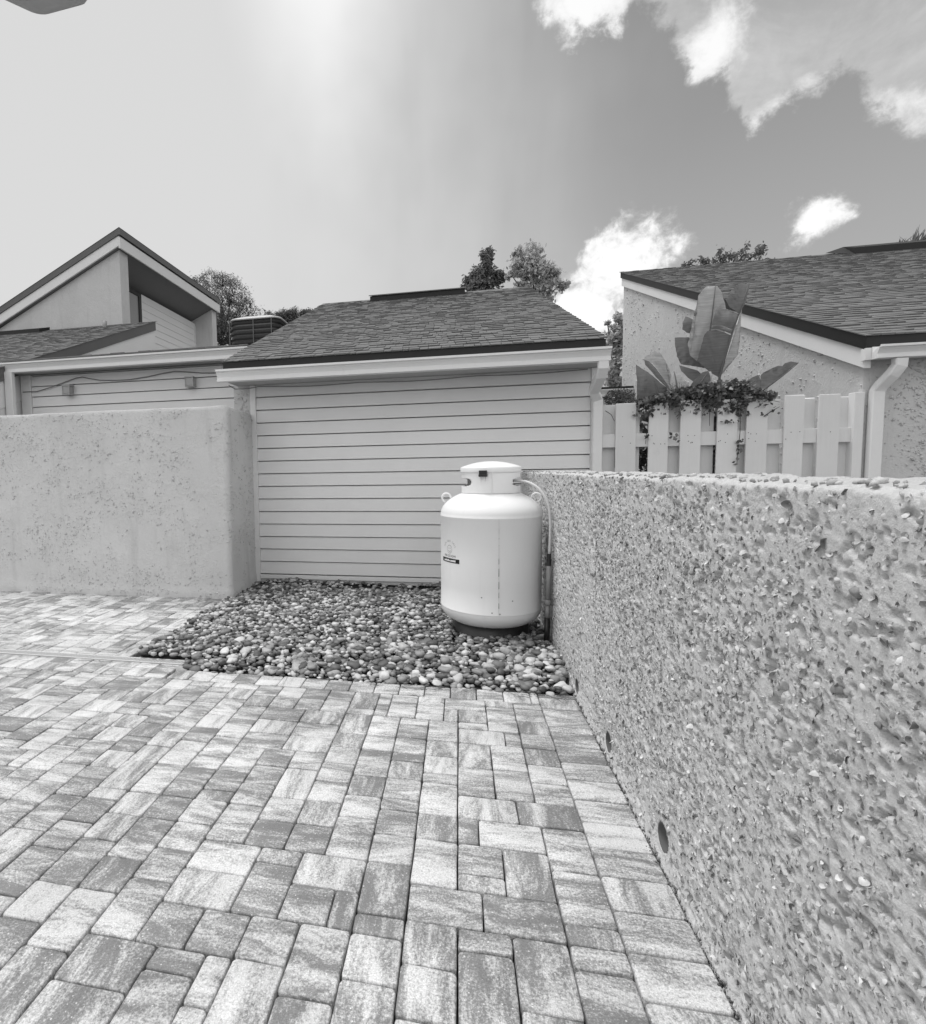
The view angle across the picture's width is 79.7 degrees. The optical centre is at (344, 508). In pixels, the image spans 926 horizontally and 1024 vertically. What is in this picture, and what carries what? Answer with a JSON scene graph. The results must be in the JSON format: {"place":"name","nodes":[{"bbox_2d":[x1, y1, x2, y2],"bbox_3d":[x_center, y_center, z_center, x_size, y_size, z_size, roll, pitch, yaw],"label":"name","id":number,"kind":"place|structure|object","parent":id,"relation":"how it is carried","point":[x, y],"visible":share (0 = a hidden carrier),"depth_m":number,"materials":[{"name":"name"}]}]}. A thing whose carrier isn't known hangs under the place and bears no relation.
{"place":"outdoors","nodes":[
{"label":"outdoors","id":0,"kind":"place"},
{"bbox_2d":[0,582,742,1023],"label":"paved driveway","id":1,"kind":"structure","parent":0,"point":[182,846],"depth_m":1.70,"materials":[{"name":"grey stone"}]},
{"bbox_2d":[6,0,86,14],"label":"lamp head","id":2,"kind":"object","parent":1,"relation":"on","point":[44,7],"visible":1,"depth_m":2.30},
{"bbox_2d":[0,649,184,665],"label":"trench drain","id":3,"kind":"object","parent":1,"relation":"on","point":[94,657],"visible":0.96,"depth_m":3.56,"materials":[{"name":"plastic"}]},
{"bbox_2d":[0,405,256,598],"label":"stucco wall","id":4,"kind":"structure","parent":1,"relation":"on","point":[152,502],"depth_m":5.33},
{"bbox_2d":[134,577,574,695],"bbox_3d":[0.116,0.858,4.409,2.825,0.160,2.690,0,4,12],"label":"gravel bed","id":5,"kind":"object","parent":1,"relation":"on","point":[351,634],"visible":0.85,"depth_m":3.58,"materials":[{"name":"grey gravel"}]},
{"bbox_2d":[440,461,542,646],"bbox_3d":[1.030,0.289,3.806,0.690,1.248,0.690,0,4,12],"label":"propane tank","id":6,"kind":"object","parent":5,"relation":"on","point":[491,548],"visible":0.98,"depth_m":3.54,"materials":[{"name":"metal"}]},
{"bbox_2d":[513,479,551,640],"bbox_3d":[1.231,0.352,3.640,0.338,1.101,0.041,3,6,45],"label":"gas pipe","id":7,"kind":"object","parent":6,"relation":"attached to","point":[547,601],"visible":0.88,"depth_m":3.54,"materials":[{"name":"metal"}]},
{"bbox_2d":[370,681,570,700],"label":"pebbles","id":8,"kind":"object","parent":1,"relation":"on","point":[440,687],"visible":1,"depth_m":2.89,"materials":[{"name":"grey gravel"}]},
{"bbox_2d":[521,470,925,1023],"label":"shell wall","id":9,"kind":"structure","parent":1,"relation":"on","point":[743,656],"depth_m":1.08,"materials":[{"name":"concrete"}]},
{"bbox_2d":[0,0,925,397],"label":"sky","id":10,"kind":"structure","parent":0,"point":[313,153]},
{"bbox_2d":[899,225,925,241],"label":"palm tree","id":11,"kind":"object","parent":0,"point":[915,238],"visible":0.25,"depth_m":13.69,"materials":[{"name":"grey plant"}]},
{"label":"ground","id":12,"kind":"structure","parent":0,"visible":0},
{"bbox_2d":[0,321,156,415],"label":"shingled house","id":13,"kind":"structure","parent":12,"relation":"on","point":[46,342],"depth_m":9.35,"materials":[{"name":"paint"}]},
{"bbox_2d":[0,227,220,349],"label":"tall house","id":14,"kind":"structure","parent":12,"relation":"on","point":[118,275],"depth_m":11.29,"materials":[{"name":"paint"}]},
{"bbox_2d":[129,288,141,322],"bbox_3d":[-4.801,-4.338,11.877,0.030,1.130,1.180,0,4,12],"label":"window","id":15,"kind":"structure","parent":14,"relation":"in","point":[134,297],"depth_m":12.23,"materials":[{"name":"glass"}]},
{"bbox_2d":[0,344,248,415],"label":"flat roofed wing","id":16,"kind":"structure","parent":12,"relation":"on","point":[167,378],"depth_m":6.97,"materials":[{"name":"white wood"}]},
{"bbox_2d":[229,315,286,344],"bbox_3d":[-1.342,-2.665,8.921,0.870,0.915,0.870,0,4,12],"label":"air conditioner","id":17,"kind":"object","parent":16,"relation":"on","point":[249,330],"visible":0.34,"depth_m":8.51,"materials":[{"name":"grey metal"}]},
{"bbox_2d":[191,267,271,345],"bbox_3d":[-5.995,-6.397,27.554,4.602,11.658,3.416,-3,4,-24],"label":"tree","id":18,"kind":"object","parent":12,"relation":"on","point":[222,321],"visible":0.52,"depth_m":26.90,"materials":[{"name":"plant"}]},
{"bbox_2d":[263,305,312,322],"bbox_3d":[-2.831,-6.193,30.974,3.826,10.659,1.793,0,4,12],"label":"tree","id":19,"kind":"object","parent":12,"relation":"on","point":[289,315],"visible":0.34,"depth_m":30.34,"materials":[{"name":"plant"}]},
{"bbox_2d":[215,286,611,586],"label":"garage","id":20,"kind":"structure","parent":12,"relation":"on","point":[379,421],"depth_m":5.60,"materials":[{"name":"paint"}]},
{"bbox_2d":[461,245,507,291],"bbox_3d":[4.936,-4.649,19.101,1.654,9.004,1.137,1,5,29],"label":"leafy tree","id":21,"kind":"object","parent":12,"relation":"on","point":[479,277],"visible":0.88,"depth_m":18.66,"materials":[{"name":"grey plant"}]},
{"bbox_2d":[504,238,570,302],"bbox_3d":[6.321,-4.428,17.816,2.031,8.700,1.110,-1,4,0],"label":"leafy tree","id":22,"kind":"object","parent":12,"relation":"on","point":[545,279],"visible":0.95,"depth_m":17.42,"materials":[{"name":"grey plant"}]},
{"bbox_2d":[601,311,622,386],"bbox_3d":[6.879,-2.408,13.778,0.776,5.228,0.655,-2,4,-18],"label":"leafy tree","id":23,"kind":"object","parent":12,"relation":"on","point":[614,339],"visible":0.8,"depth_m":13.52,"materials":[{"name":"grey plant"}]},
{"bbox_2d":[600,386,633,471],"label":"building","id":24,"kind":"structure","parent":12,"relation":"on","point":[604,391],"depth_m":10.81,"materials":[{"name":"paint"}]},
{"bbox_2d":[604,388,635,404],"bbox_3d":[2.902,-0.264,5.713,0.322,2.022,0.325,0,4,12],"label":"shrub","id":25,"kind":"object","parent":12,"relation":"on","point":[624,395],"visible":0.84,"depth_m":5.60,"materials":[{"name":"grey plant"}]},
{"bbox_2d":[636,283,797,471],"bbox_3d":[3.798,-0.801,5.621,1.468,3.091,0.503,0,4,12],"label":"banana plant","id":26,"kind":"object","parent":12,"relation":"on","point":[706,345],"visible":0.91,"depth_m":5.53,"materials":[{"name":"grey plant"}]},
{"bbox_2d":[681,241,774,266],"bbox_3d":[10.518,-3.596,14.942,2.418,7.306,0.640,0,4,12],"label":"leafy tree","id":27,"kind":"object","parent":12,"relation":"on","point":[759,252],"visible":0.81,"depth_m":14.62,"materials":[{"name":"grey plant"}]},
{"bbox_2d":[602,392,864,477],"bbox_3d":[3.483,-0.096,4.964,2.083,1.830,0.101,0,4,12],"label":"board fence","id":28,"kind":"object","parent":12,"relation":"on","point":[836,435],"visible":0.41,"depth_m":4.87,"materials":[{"name":"paint"}]},
{"bbox_2d":[606,377,782,473],"bbox_3d":[3.225,-0.493,5.152,1.478,1.430,0.682,0,4,12],"label":"ivy vine","id":29,"kind":"object","parent":28,"relation":"attached to","point":[741,392],"visible":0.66,"depth_m":4.89,"materials":[{"name":"grey plant"}]},
{"bbox_2d":[620,240,925,478],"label":"stucco house","id":30,"kind":"structure","parent":12,"relation":"on","point":[844,321],"depth_m":5.99,"materials":[{"name":"paint"}]}
]}

